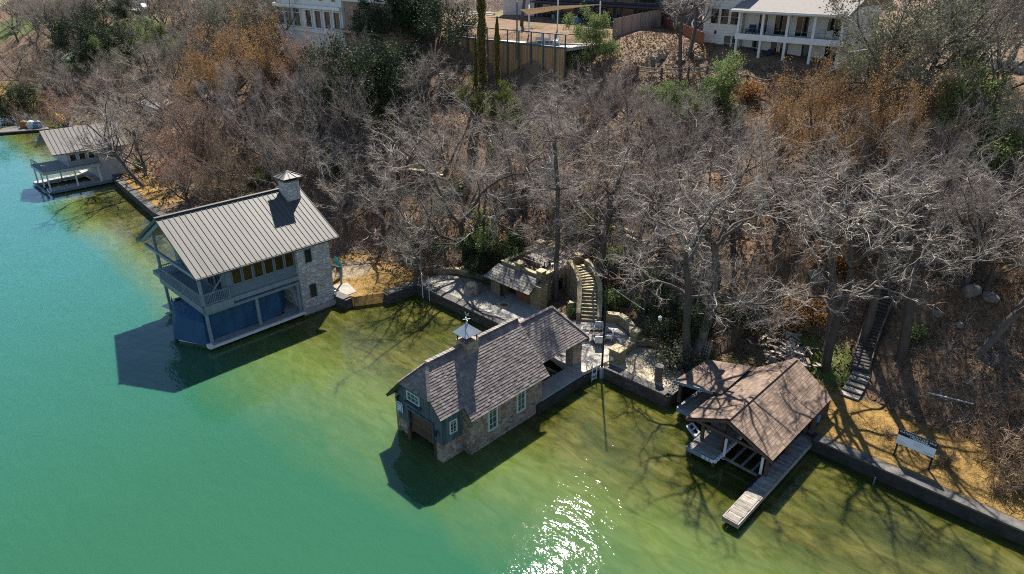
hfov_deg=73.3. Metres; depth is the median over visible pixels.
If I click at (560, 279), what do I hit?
window
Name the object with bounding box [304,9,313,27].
window
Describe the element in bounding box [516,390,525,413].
window
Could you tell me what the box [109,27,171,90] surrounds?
bare tree
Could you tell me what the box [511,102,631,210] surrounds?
bare tree
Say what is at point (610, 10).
window
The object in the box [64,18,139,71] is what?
evergreen tree
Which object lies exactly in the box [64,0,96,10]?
bare tree
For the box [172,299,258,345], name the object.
covered boat
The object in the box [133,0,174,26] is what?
bare tree
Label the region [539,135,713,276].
bare tree
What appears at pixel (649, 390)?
seawall
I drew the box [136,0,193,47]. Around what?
bare tree
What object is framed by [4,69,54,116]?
bare tree
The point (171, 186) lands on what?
leaf litter
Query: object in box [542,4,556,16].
window
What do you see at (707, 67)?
rail fence
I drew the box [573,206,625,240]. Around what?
shrub
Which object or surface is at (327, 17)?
window
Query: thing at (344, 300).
seawall
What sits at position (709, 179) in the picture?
bare tree
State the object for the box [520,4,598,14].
shade sail
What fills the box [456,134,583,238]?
bare tree
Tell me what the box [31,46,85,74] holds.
bare tree
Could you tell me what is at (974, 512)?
seawall
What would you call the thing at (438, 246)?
shrub
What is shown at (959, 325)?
boulder
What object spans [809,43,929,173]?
rusty tree
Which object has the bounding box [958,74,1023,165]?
live oak
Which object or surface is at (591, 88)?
bare tree
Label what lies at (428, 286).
mooring poles
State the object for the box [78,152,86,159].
window
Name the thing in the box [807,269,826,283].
boulder
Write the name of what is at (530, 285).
stone pavilion
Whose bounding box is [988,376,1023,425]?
shrub
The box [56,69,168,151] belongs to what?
bare tree
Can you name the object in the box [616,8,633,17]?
window
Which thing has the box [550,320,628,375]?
pavement
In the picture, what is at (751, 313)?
shrub
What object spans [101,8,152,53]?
live oak
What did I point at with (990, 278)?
bare tree
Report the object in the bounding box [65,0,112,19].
live oak
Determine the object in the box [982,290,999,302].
boulder
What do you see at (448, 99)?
stone steps
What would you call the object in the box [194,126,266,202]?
bare tree
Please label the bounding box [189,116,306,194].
bare tree
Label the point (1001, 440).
shrub
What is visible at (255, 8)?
bare tree
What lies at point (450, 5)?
bare tree
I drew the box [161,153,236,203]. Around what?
bare tree
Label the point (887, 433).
shrub
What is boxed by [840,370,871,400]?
wooden stair
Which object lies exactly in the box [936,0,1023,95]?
bare tree
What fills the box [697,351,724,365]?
shrub
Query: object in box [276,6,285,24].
window
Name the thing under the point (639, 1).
window
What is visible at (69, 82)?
bare tree
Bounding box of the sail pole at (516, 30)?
[516,2,517,59]
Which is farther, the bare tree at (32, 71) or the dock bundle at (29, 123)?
the bare tree at (32, 71)
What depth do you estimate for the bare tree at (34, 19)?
188.08 m
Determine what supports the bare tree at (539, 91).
on the ground at (968, 474)
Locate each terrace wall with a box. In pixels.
[433,267,490,283]
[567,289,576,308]
[606,311,635,336]
[622,337,635,353]
[638,337,677,351]
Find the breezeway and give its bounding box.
[519,306,588,365]
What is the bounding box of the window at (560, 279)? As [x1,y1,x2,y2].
[559,277,562,289]
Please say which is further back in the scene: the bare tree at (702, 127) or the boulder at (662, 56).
the boulder at (662, 56)
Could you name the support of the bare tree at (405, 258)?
on the ground at (968, 474)
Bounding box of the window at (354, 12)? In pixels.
[353,10,360,21]
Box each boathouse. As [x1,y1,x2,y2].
[29,122,128,194]
[385,312,549,462]
[674,358,831,486]
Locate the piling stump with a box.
[654,363,663,381]
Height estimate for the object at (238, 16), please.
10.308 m
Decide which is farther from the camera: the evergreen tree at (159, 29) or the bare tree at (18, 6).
the bare tree at (18, 6)
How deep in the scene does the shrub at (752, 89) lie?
74.59 m
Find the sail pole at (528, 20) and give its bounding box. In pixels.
[528,4,529,34]
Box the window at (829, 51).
[823,46,836,59]
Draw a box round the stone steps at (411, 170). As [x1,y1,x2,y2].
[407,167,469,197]
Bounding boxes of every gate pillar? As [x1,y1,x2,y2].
[608,343,627,364]
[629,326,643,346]
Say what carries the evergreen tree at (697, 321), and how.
on the ground at (968, 474)
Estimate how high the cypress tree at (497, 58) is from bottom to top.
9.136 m
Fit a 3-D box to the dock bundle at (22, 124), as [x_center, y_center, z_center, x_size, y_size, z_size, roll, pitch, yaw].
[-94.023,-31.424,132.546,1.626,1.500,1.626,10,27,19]
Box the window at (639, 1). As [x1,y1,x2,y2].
[638,0,656,3]
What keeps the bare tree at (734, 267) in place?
on the ground at (968, 474)
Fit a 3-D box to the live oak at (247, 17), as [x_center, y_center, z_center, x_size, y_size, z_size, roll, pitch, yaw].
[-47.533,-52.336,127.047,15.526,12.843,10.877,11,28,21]
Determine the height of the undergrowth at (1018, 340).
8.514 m
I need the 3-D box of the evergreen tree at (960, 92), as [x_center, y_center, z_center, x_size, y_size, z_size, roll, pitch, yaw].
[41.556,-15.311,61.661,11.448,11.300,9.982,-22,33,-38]
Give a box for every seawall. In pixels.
[62,121,119,179]
[113,177,351,309]
[384,280,506,328]
[603,364,689,407]
[690,388,817,437]
[809,434,1023,545]
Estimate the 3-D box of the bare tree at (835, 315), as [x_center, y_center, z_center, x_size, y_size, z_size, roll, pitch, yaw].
[24.696,-1.477,49.618,13.904,18.181,13.670,10,27,19]
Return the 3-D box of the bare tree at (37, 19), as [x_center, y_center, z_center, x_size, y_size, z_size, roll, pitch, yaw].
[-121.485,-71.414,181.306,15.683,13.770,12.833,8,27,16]
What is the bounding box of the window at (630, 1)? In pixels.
[617,0,634,2]
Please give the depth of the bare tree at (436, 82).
84.76 m
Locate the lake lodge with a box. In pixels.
[135,170,339,349]
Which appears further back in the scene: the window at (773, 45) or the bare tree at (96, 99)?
the bare tree at (96, 99)
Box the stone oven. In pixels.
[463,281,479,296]
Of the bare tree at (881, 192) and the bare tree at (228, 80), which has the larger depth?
the bare tree at (228, 80)
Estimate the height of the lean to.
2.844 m
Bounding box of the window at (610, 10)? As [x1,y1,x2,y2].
[596,7,612,21]
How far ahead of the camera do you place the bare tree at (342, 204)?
74.71 m
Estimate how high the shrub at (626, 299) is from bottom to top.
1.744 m
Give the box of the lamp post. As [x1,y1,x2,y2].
[655,316,661,357]
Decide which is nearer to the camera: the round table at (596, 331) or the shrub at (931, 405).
the shrub at (931, 405)
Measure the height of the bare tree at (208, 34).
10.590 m
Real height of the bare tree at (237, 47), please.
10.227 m
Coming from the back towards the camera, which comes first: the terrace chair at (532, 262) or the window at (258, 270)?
the terrace chair at (532, 262)
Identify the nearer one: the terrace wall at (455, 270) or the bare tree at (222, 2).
the terrace wall at (455, 270)
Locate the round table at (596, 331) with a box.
[590,328,602,337]
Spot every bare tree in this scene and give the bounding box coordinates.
[0,0,22,24]
[0,0,25,41]
[0,0,30,19]
[0,30,47,72]
[0,38,56,85]
[0,66,42,88]
[1,0,46,27]
[1,9,55,61]
[1,100,43,125]
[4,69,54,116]
[6,0,63,29]
[8,0,41,36]
[8,51,69,91]
[9,0,44,36]
[12,46,67,98]
[20,0,70,41]
[20,45,61,86]
[21,3,61,21]
[23,61,74,108]
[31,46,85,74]
[31,65,81,91]
[32,0,65,21]
[37,46,92,84]
[40,56,108,117]
[42,57,89,103]
[44,0,96,36]
[46,61,90,97]
[55,106,112,126]
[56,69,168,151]
[62,71,109,113]
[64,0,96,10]
[64,29,98,76]
[69,88,139,125]
[73,58,124,98]
[89,46,131,106]
[96,0,135,25]
[96,46,195,123]
[107,100,171,175]
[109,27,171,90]
[110,83,157,117]
[111,34,149,72]
[130,67,228,139]
[132,29,198,96]
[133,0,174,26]
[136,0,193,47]
[145,0,173,26]
[146,0,206,33]
[159,0,198,24]
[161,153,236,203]
[162,16,216,77]
[165,0,219,40]
[173,0,240,52]
[180,0,209,23]
[180,97,259,183]
[182,6,228,55]
[188,52,283,147]
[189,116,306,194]
[192,0,237,32]
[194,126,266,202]
[199,19,260,79]
[212,73,313,160]
[218,0,267,37]
[230,104,321,186]
[237,0,273,37]
[246,0,263,27]
[247,0,296,56]
[247,4,282,58]
[261,123,369,205]
[267,91,343,170]
[272,140,406,236]
[279,54,354,149]
[293,63,377,159]
[294,26,359,77]
[315,134,442,265]
[326,29,388,67]
[349,113,465,191]
[355,155,476,280]
[362,100,586,271]
[376,75,493,195]
[388,41,440,114]
[393,47,459,117]
[422,125,570,232]
[424,0,474,40]
[428,54,473,98]
[448,80,538,193]
[452,84,578,226]
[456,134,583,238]
[484,80,570,171]
[503,87,610,302]
[510,66,588,168]
[510,70,566,123]
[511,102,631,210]
[520,0,525,24]
[533,136,669,290]
[539,114,676,194]
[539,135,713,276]
[545,60,602,123]
[547,70,625,167]
[570,47,635,140]
[577,118,756,282]
[583,79,763,228]
[583,192,734,320]
[586,85,690,172]
[589,71,657,134]
[591,120,710,243]
[605,146,822,369]
[606,149,722,295]
[624,192,766,293]
[639,76,757,188]
[645,104,796,255]
[647,235,792,355]
[660,0,711,67]
[664,156,827,270]
[694,86,829,201]
[715,103,873,248]
[721,253,814,342]
[761,141,957,373]
[780,116,905,249]
[811,141,969,340]
[826,94,950,265]
[839,172,1021,361]
[846,105,1004,277]
[883,116,1023,269]
[883,147,1023,290]
[887,86,1005,237]
[920,179,1023,290]
[921,140,1023,287]
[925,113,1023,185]
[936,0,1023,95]
[972,0,1023,110]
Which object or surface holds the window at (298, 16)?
in the glazed house at (319, 15)
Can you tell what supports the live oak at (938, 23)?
on the ground at (968, 474)
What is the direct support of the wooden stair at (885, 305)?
on the ground at (968, 474)
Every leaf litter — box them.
[54,24,469,210]
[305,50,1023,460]
[567,29,722,124]
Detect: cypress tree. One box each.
[473,36,477,88]
[476,0,487,88]
[493,16,500,90]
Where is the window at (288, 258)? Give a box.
[284,252,294,267]
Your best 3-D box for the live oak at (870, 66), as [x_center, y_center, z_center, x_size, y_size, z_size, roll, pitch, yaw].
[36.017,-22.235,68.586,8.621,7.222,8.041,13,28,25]
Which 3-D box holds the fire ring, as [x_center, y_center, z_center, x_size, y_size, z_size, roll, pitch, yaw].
[-0.707,1.654,63.615,1.200,0.100,1.200,23,34,39]
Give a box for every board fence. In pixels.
[612,4,705,37]
[663,15,704,45]
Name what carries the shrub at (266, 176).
on the ground at (968, 474)
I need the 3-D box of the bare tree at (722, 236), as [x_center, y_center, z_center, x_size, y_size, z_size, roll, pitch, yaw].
[14.490,-1.117,50.198,14.125,18.062,14.367,-5,26,-10]
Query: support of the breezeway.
on the dock walkway
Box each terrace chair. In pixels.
[530,260,534,269]
[535,262,543,268]
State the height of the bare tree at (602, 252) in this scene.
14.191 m
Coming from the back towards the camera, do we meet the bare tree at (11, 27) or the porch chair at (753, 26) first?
the bare tree at (11, 27)
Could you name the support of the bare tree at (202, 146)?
on the ground at (968, 474)
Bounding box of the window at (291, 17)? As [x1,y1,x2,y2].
[284,7,293,25]
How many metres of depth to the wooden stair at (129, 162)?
102.31 m
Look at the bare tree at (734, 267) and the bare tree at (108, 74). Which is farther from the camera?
the bare tree at (108, 74)
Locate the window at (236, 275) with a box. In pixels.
[230,269,242,284]
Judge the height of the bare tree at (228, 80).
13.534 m
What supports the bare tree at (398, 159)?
on the ground at (968, 474)
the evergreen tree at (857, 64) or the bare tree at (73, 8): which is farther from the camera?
the bare tree at (73, 8)
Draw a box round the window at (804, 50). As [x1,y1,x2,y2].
[799,44,809,56]
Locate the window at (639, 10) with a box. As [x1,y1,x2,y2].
[637,9,651,13]
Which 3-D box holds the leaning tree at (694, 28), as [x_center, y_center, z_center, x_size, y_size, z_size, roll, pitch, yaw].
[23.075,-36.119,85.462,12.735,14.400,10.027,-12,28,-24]
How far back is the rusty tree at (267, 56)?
99.08 m
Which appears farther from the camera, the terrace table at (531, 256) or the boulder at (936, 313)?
the terrace table at (531, 256)
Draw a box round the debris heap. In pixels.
[748,325,821,366]
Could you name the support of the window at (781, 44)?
in the white house at (793, 27)
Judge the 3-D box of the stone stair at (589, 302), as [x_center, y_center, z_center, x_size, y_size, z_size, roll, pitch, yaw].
[6.785,1.338,63.237,2.088,4.864,6.119,-3,26,-5]
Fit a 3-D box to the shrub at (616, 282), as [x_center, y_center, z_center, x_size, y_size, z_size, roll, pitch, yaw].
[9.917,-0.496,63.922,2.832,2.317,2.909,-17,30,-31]
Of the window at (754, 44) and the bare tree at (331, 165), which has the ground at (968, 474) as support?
the bare tree at (331, 165)
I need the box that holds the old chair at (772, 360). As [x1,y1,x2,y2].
[765,355,776,364]
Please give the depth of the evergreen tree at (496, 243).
68.32 m
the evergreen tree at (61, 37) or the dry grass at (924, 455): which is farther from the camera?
the evergreen tree at (61, 37)
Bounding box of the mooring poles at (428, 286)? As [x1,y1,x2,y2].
[421,273,429,300]
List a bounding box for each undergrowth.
[55,14,538,250]
[94,0,502,13]
[300,43,1023,436]
[881,259,1023,457]
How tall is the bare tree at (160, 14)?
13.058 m
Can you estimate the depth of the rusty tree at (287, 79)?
94.40 m
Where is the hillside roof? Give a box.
[138,96,172,112]
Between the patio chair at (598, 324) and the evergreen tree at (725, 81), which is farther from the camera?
the evergreen tree at (725, 81)
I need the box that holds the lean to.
[331,262,342,283]
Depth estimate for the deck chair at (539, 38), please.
90.66 m
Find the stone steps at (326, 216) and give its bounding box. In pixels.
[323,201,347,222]
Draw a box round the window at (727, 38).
[723,35,731,45]
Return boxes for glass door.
[207,277,214,286]
[214,275,223,293]
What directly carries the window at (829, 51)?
in the white house at (793, 27)
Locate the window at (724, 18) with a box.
[720,8,729,24]
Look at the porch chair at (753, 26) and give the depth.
82.44 m
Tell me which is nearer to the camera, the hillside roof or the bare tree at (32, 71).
the hillside roof
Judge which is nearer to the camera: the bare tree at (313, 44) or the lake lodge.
the lake lodge
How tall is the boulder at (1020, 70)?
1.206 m
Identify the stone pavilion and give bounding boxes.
[484,239,583,309]
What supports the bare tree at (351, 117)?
on the ground at (968, 474)
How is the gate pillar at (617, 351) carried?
on the ground at (968, 474)
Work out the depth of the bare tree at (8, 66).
161.55 m
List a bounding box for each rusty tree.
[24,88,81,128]
[134,110,206,182]
[146,83,238,174]
[148,138,223,208]
[160,26,242,116]
[173,1,272,105]
[208,1,303,104]
[263,17,331,108]
[743,72,838,169]
[757,38,891,165]
[777,70,939,194]
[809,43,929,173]
[836,73,972,201]
[869,54,996,166]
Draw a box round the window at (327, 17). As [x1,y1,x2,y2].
[323,10,332,29]
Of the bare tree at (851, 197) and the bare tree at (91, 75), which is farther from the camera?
the bare tree at (91, 75)
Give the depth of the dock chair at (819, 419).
47.00 m
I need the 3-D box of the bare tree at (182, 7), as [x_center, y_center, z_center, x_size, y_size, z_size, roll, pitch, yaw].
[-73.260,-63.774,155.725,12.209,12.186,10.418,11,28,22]
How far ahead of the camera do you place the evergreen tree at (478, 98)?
90.61 m
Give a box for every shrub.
[130,157,148,169]
[243,171,263,187]
[256,169,272,185]
[315,148,359,175]
[384,219,441,254]
[410,246,454,276]
[428,237,451,259]
[439,177,463,194]
[553,204,594,235]
[562,304,584,318]
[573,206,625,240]
[591,282,631,310]
[593,242,633,271]
[603,270,628,289]
[611,242,646,262]
[616,289,635,307]
[632,293,658,315]
[641,269,674,297]
[647,306,671,323]
[648,318,694,348]
[648,331,714,377]
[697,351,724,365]
[718,286,765,328]
[720,357,739,364]
[731,78,771,104]
[764,291,825,338]
[791,292,843,331]
[803,237,867,276]
[824,256,871,282]
[878,425,896,439]
[892,320,935,346]
[916,395,937,411]
[935,445,959,466]
[969,405,1023,474]
[975,429,1011,461]
[976,466,1022,498]
[986,437,1023,495]
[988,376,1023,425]
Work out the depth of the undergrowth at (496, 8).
167.56 m
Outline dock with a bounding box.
[0,125,49,135]
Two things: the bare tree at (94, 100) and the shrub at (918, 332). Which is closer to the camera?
the shrub at (918, 332)
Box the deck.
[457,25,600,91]
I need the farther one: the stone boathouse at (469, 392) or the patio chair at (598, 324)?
the patio chair at (598, 324)
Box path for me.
[334,282,355,294]
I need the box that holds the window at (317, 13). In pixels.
[313,10,322,28]
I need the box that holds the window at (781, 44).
[779,42,789,53]
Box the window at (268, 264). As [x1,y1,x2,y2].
[263,259,274,274]
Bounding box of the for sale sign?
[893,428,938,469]
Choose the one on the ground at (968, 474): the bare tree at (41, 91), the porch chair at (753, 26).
the bare tree at (41, 91)
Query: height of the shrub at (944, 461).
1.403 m
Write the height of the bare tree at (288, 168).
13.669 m
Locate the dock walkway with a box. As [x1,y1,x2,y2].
[536,366,598,413]
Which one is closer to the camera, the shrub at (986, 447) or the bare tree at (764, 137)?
the shrub at (986, 447)
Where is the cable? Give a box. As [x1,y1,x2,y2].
[613,288,644,309]
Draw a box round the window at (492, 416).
[487,407,497,431]
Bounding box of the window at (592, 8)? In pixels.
[577,7,593,19]
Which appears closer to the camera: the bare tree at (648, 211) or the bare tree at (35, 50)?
the bare tree at (648, 211)
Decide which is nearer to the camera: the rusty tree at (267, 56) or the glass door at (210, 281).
the glass door at (210, 281)
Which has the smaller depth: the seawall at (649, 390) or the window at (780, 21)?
the seawall at (649, 390)
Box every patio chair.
[593,336,602,346]
[594,321,603,328]
[605,329,613,341]
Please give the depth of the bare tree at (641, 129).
71.99 m
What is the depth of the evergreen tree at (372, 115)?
87.95 m
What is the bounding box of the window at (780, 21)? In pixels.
[772,15,792,35]
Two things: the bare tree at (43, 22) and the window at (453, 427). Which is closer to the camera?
the window at (453, 427)
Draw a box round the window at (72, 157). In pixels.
[69,154,76,161]
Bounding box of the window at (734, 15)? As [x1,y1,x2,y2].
[729,12,738,24]
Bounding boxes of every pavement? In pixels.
[423,274,504,309]
[484,291,569,320]
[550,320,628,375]
[607,347,684,387]
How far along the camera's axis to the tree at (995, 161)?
59.64 m
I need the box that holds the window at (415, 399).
[406,389,419,406]
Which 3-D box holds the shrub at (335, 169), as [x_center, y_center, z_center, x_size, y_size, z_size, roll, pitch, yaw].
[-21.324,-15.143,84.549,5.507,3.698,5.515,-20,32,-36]
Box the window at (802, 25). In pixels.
[793,16,811,37]
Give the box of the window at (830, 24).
[826,17,842,37]
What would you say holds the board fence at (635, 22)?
on the ground at (968, 474)
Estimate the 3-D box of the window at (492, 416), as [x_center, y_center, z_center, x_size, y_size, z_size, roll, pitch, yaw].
[-1.310,8.802,46.492,0.120,1.980,0.900,23,34,39]
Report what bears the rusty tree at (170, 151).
on the ground at (968, 474)
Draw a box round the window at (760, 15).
[757,14,769,32]
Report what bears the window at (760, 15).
in the white house at (793, 27)
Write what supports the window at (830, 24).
in the white house at (793, 27)
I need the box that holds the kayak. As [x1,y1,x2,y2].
[334,256,342,275]
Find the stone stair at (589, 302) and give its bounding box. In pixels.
[577,264,597,321]
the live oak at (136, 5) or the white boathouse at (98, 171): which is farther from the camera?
the live oak at (136, 5)
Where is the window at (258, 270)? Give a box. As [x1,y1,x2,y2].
[252,262,263,277]
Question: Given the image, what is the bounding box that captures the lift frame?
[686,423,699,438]
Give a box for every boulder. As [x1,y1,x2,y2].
[660,53,665,59]
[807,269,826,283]
[931,310,942,316]
[955,321,964,328]
[962,283,981,297]
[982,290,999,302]
[1010,66,1023,73]
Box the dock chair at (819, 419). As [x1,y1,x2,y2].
[809,414,820,425]
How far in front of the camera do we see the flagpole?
52.78 m
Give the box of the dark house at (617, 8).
[503,0,703,25]
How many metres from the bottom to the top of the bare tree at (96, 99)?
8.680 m
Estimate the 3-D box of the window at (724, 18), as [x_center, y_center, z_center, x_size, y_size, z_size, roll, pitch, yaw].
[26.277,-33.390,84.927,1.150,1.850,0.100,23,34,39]
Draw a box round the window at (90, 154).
[87,151,95,158]
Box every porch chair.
[745,24,756,33]
[754,25,765,34]
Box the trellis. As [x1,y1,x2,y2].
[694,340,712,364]
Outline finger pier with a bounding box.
[722,433,811,528]
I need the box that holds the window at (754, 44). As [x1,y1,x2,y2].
[751,40,762,48]
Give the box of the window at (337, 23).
[332,11,341,28]
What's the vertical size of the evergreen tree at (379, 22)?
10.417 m
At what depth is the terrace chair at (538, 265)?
64.30 m
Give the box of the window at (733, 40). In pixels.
[731,35,739,46]
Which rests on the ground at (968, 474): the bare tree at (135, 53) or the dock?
the bare tree at (135, 53)
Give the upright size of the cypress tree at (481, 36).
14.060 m
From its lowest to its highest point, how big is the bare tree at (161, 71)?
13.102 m
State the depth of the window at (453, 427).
44.79 m
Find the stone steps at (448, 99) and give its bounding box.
[439,73,453,106]
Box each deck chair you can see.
[535,33,542,43]
[544,34,550,44]
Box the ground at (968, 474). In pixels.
[0,0,1023,521]
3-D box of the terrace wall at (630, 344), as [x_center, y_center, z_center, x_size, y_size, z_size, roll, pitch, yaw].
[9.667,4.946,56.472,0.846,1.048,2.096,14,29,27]
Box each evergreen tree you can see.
[0,80,42,122]
[45,11,122,63]
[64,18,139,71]
[72,0,144,29]
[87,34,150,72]
[131,16,177,67]
[297,28,435,124]
[309,43,410,111]
[330,68,405,133]
[347,0,437,49]
[374,0,486,54]
[451,73,500,118]
[451,205,529,269]
[457,221,522,291]
[467,79,519,120]
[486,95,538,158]
[560,0,623,67]
[638,77,696,116]
[640,283,733,347]
[673,87,719,120]
[684,49,749,125]
[837,44,883,87]
[913,51,1022,172]
[921,0,1023,45]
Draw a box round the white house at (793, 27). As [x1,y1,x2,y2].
[703,0,897,66]
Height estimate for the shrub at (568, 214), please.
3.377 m
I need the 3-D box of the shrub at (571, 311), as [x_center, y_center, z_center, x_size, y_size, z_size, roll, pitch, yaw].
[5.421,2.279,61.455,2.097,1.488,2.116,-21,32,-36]
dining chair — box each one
[817,30,825,38]
[825,31,835,39]
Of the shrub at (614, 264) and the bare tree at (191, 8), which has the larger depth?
the bare tree at (191, 8)
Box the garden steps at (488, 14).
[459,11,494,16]
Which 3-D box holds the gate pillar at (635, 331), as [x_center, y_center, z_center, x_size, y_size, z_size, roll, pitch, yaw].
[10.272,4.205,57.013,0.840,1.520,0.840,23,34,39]
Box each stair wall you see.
[566,259,581,320]
[584,259,601,320]
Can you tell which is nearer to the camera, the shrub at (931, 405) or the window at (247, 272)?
the shrub at (931, 405)
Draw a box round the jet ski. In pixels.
[162,297,181,308]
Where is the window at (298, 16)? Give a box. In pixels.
[292,7,302,26]
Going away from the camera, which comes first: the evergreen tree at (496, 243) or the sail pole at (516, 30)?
the evergreen tree at (496, 243)
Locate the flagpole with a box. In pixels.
[599,259,609,378]
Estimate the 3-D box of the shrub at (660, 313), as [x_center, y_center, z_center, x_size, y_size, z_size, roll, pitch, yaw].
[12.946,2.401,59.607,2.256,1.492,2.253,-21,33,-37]
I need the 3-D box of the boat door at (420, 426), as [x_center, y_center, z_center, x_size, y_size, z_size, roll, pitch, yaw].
[-5.924,9.316,46.053,2.480,1.830,0.080,23,34,39]
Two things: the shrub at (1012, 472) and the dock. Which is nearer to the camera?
the shrub at (1012, 472)
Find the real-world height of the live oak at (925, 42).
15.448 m
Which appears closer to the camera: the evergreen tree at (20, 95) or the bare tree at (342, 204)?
the bare tree at (342, 204)
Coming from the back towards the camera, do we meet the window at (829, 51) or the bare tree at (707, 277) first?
the window at (829, 51)
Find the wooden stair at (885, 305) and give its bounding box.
[850,275,901,373]
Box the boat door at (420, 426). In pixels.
[411,412,432,442]
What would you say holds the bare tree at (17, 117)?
on the ground at (968, 474)
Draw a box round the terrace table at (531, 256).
[527,253,551,267]
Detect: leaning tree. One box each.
[57,92,147,187]
[63,75,137,174]
[664,0,723,56]
[931,145,1023,356]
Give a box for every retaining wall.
[609,225,654,256]
[650,252,675,288]
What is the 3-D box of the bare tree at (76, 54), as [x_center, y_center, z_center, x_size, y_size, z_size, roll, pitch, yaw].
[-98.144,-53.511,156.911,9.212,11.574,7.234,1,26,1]
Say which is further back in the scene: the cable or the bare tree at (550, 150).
the bare tree at (550, 150)
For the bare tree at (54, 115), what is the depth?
127.51 m
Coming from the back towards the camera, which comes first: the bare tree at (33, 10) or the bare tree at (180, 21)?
the bare tree at (33, 10)
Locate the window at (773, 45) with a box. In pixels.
[769,42,778,51]
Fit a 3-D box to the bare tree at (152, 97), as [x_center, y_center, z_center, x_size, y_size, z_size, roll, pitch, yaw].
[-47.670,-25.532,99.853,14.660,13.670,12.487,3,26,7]
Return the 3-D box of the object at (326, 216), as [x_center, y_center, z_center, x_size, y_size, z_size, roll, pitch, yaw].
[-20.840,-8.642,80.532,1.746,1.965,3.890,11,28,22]
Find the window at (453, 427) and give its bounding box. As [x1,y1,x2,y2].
[449,417,457,434]
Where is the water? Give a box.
[0,109,1023,573]
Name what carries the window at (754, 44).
in the white house at (793, 27)
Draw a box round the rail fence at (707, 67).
[636,65,770,90]
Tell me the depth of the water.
44.96 m
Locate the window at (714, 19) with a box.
[710,8,719,23]
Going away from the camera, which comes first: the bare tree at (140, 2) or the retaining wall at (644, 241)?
the retaining wall at (644, 241)
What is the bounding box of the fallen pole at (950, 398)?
[928,392,973,404]
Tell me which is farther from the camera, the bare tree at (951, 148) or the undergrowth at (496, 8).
the undergrowth at (496, 8)
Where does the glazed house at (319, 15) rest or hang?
on the ground at (968, 474)
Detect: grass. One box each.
[331,242,432,293]
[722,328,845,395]
[830,400,1023,514]
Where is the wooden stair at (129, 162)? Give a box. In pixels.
[117,151,146,169]
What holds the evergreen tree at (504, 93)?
on the ground at (968, 474)
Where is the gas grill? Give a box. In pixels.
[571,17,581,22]
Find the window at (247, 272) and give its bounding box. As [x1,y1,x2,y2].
[241,265,253,281]
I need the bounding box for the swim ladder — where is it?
[586,358,597,381]
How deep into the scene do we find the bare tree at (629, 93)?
75.21 m
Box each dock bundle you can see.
[19,120,26,128]
[26,120,33,128]
[32,120,42,128]
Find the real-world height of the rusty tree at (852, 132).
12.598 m
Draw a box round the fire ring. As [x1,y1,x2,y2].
[498,302,510,307]
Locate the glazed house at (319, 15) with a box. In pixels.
[272,0,442,54]
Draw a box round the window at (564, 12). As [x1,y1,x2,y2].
[559,5,574,17]
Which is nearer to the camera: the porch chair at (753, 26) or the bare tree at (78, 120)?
the porch chair at (753, 26)
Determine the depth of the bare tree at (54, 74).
155.16 m
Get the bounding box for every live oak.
[46,0,94,39]
[54,0,100,13]
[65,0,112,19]
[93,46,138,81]
[95,0,138,12]
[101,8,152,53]
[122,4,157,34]
[146,0,191,22]
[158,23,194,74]
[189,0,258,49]
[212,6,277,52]
[227,0,262,30]
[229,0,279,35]
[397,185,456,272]
[798,0,993,110]
[823,28,913,93]
[834,0,1023,108]
[841,0,1023,103]
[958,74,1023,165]
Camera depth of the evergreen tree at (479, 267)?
67.31 m
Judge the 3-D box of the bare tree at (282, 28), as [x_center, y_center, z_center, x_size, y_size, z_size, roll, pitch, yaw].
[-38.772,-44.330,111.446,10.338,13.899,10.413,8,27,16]
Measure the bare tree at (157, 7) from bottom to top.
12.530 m
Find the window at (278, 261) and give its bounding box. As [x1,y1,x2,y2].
[273,255,284,270]
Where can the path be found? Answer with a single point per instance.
(347, 288)
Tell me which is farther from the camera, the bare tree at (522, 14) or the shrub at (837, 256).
the bare tree at (522, 14)
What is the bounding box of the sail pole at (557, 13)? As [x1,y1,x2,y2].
[557,0,558,29]
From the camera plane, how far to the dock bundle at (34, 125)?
132.09 m
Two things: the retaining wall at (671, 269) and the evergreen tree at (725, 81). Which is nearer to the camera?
the retaining wall at (671, 269)
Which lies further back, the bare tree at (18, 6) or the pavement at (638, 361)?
the bare tree at (18, 6)
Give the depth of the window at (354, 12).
101.86 m
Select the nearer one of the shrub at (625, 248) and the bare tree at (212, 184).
the shrub at (625, 248)
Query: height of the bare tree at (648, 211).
14.351 m
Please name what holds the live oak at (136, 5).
on the ground at (968, 474)
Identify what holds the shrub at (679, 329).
on the ground at (968, 474)
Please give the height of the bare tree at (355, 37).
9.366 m
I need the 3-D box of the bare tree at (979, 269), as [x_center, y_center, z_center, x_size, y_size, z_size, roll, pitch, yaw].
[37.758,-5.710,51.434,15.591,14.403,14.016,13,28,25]
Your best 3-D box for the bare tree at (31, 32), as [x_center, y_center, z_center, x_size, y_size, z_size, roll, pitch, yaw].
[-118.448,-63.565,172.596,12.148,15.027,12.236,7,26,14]
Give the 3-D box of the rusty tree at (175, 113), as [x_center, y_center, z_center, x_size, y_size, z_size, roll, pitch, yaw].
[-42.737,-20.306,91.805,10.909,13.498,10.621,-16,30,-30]

